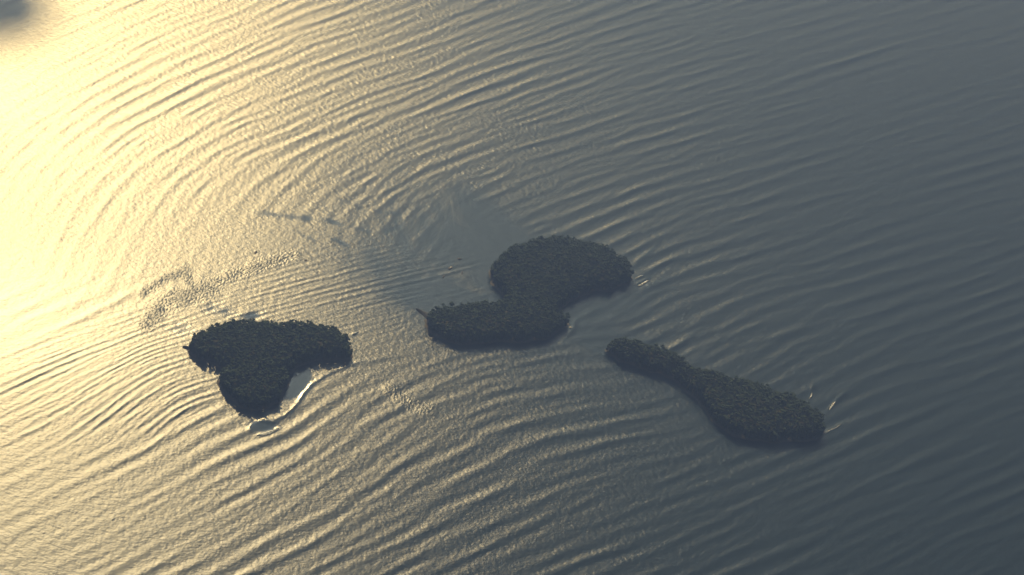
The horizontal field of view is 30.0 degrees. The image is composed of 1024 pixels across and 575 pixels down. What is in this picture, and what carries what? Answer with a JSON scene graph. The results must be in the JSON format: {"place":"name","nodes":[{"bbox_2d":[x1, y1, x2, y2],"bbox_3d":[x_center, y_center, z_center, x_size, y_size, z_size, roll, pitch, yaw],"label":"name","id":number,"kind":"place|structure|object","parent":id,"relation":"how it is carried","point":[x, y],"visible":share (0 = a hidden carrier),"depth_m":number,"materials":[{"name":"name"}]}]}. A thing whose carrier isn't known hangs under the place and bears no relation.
{"place":"outdoors","nodes":[
{"label":"outdoors","id":0,"kind":"place"},
{"bbox_2d":[0,0,1023,574],"bbox_3d":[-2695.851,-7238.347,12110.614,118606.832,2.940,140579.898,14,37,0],"label":"sea","id":1,"kind":"structure","parent":0,"point":[820,202],"depth_m":3678.47,"materials":[{"name":"liquid"}]},
{"bbox_2d":[257,427,278,435],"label":"breaking wave","id":2,"kind":"object","parent":1,"relation":"on","point":[265,433],"visible":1,"depth_m":3207.63,"materials":[{"name":"liquid"}]},
{"bbox_2d":[187,318,352,410],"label":"island","id":3,"kind":"structure","parent":1,"relation":"on","point":[257,355],"depth_m":3331.91,"materials":[{"name":"soil"}]},
{"bbox_2d":[416,308,427,318],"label":"rocky spit","id":4,"kind":"structure","parent":1,"relation":"in","point":[423,313],"depth_m":3538.02,"materials":[{"name":"grey stone"}]},
{"bbox_2d":[424,234,633,344],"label":"island","id":5,"kind":"structure","parent":1,"relation":"on","point":[540,275],"depth_m":3636.53,"materials":[{"name":"soil"}]},
{"bbox_2d":[605,337,824,443],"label":"island","id":6,"kind":"structure","parent":1,"relation":"on","point":[761,410],"depth_m":3490.47,"materials":[{"name":"soil"}]}
]}

